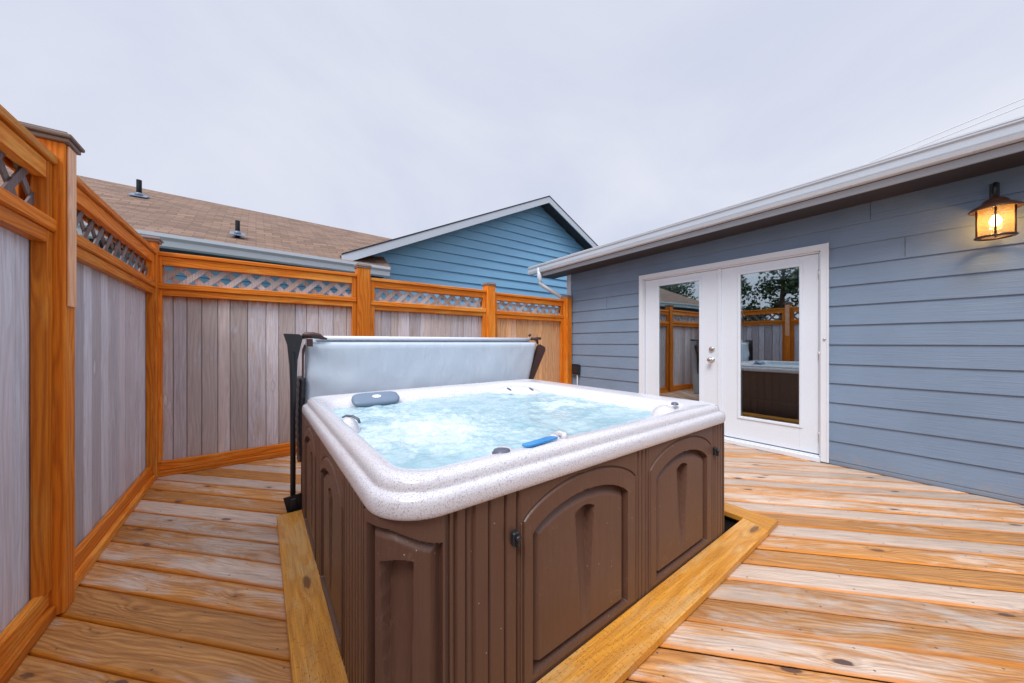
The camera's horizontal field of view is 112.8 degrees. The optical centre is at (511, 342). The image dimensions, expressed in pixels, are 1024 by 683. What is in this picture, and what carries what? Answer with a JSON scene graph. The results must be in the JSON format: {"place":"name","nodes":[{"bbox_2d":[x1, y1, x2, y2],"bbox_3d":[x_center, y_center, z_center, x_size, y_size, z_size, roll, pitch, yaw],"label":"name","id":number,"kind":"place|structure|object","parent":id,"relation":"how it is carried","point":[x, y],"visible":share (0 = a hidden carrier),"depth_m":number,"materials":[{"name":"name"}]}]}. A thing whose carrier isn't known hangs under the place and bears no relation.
{"place":"outdoors","nodes":[
{"label":"outdoors","id":0,"kind":"place"},
{"bbox_2d":[0,0,1023,245],"label":"sky","id":1,"kind":"structure","parent":0,"point":[392,119],"materials":[{"name":"white"}]},
{"bbox_2d":[724,462,828,521],"bbox_3d":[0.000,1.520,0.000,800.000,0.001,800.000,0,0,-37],"label":"ground","id":2,"kind":"structure","parent":0,"point":[732,519],"depth_m":2.94,"materials":[{"name":"brown"}]},
{"bbox_2d":[0,165,597,314],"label":"house","id":3,"kind":"structure","parent":2,"relation":"on","point":[503,249],"depth_m":7.01,"materials":[{"name":"blue"}]},
{"bbox_2d":[528,115,1023,505],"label":"house","id":4,"kind":"structure","parent":2,"relation":"on","point":[868,317],"depth_m":3.16,"materials":[{"name":"blue paint"}]},
{"bbox_2d":[572,364,579,384],"bbox_3d":[1.097,0.765,5.848,0.068,0.806,0.155,0,0,-37],"label":"outlet box","id":5,"kind":"object","parent":4,"relation":"attached to","point":[575,368],"visible":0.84,"depth_m":5.82,"materials":[{"name":"grey plastic"}]},
{"bbox_2d":[645,270,717,405],"bbox_3d":[2.186,0.107,4.468,0.122,1.986,0.972,0,0,-37],"label":"door","id":6,"kind":"structure","parent":4,"relation":"in","point":[707,281],"depth_m":4.26,"materials":[{"name":"white paint"}]},
{"bbox_2d":[721,254,818,453],"bbox_3d":[2.782,0.107,3.732,0.055,1.986,0.892,0,0,-37],"label":"door","id":7,"kind":"structure","parent":4,"relation":"in","point":[803,436],"depth_m":3.64,"materials":[{"name":"white paint"}]},
{"bbox_2d":[866,98,1023,163],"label":"power line","id":8,"kind":"object","parent":4,"relation":"attached to","point":[948,129],"visible":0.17,"depth_m":4.91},
{"bbox_2d":[914,105,1023,148],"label":"power line","id":9,"kind":"object","parent":4,"relation":"attached to","point":[970,126],"visible":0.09,"depth_m":4.76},
{"bbox_2d":[967,182,1023,240],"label":"wall lantern","id":10,"kind":"object","parent":4,"relation":"attached to","point":[995,204],"depth_m":2.46,"materials":[{"name":"brown metal"}]},
{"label":"joists","id":11,"kind":"structure","parent":2,"relation":"on","visible":0},
{"bbox_2d":[7,442,1023,682],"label":"deck","id":12,"kind":"structure","parent":11,"relation":"on","point":[839,574],"depth_m":1.59,"materials":[{"name":"brown wood"}]},
{"bbox_2d":[0,104,163,682],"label":"lattice fence","id":13,"kind":"object","parent":12,"relation":"on","point":[79,392],"visible":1,"depth_m":1.47,"materials":[{"name":"orange wood"}]},
{"bbox_2d":[158,251,571,476],"bbox_3d":[-1.074,0.127,4.513,5.133,2.085,0.189,0,0,-36],"label":"lattice fence","id":14,"kind":"object","parent":12,"relation":"on","point":[224,387],"visible":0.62,"depth_m":3.42,"materials":[{"name":"orange wood"}]},
{"bbox_2d":[283,332,545,512],"bbox_3d":[-0.607,0.532,3.128,2.503,1.271,0.192,0,0,-40],"label":"cover lifter","id":15,"kind":"object","parent":12,"relation":"on","point":[293,501],"visible":0.81,"depth_m":2.35,"materials":[{"name":"black metal"}]},
{"bbox_2d":[296,336,535,461],"bbox_3d":[-0.684,0.446,3.164,2.255,1.007,0.258,0,0,-37],"label":"tub cover","id":16,"kind":"object","parent":15,"relation":"attached to","point":[334,365],"visible":0.51,"depth_m":2.85,"materials":[{"name":"grey plastic"}]},
{"bbox_2d":[277,502,777,682],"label":"timber frame","id":17,"kind":"object","parent":12,"relation":"on","point":[623,647],"visible":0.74,"depth_m":1.43,"materials":[{"name":"wood"}]},
{"bbox_2d":[724,518,737,532],"bbox_3d":[0.022,1.298,2.232,2.460,0.184,2.000,0,0,-37],"label":"pit","id":18,"kind":"object","parent":11,"relation":"in","point":[728,524],"depth_m":2.31,"materials":[{"name":"black"}]},
{"bbox_2d":[302,379,725,682],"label":"hot tub","id":19,"kind":"object","parent":18,"relation":"in","point":[522,531],"visible":0.96,"depth_m":1.25,"materials":[{"name":"brown plastic"}]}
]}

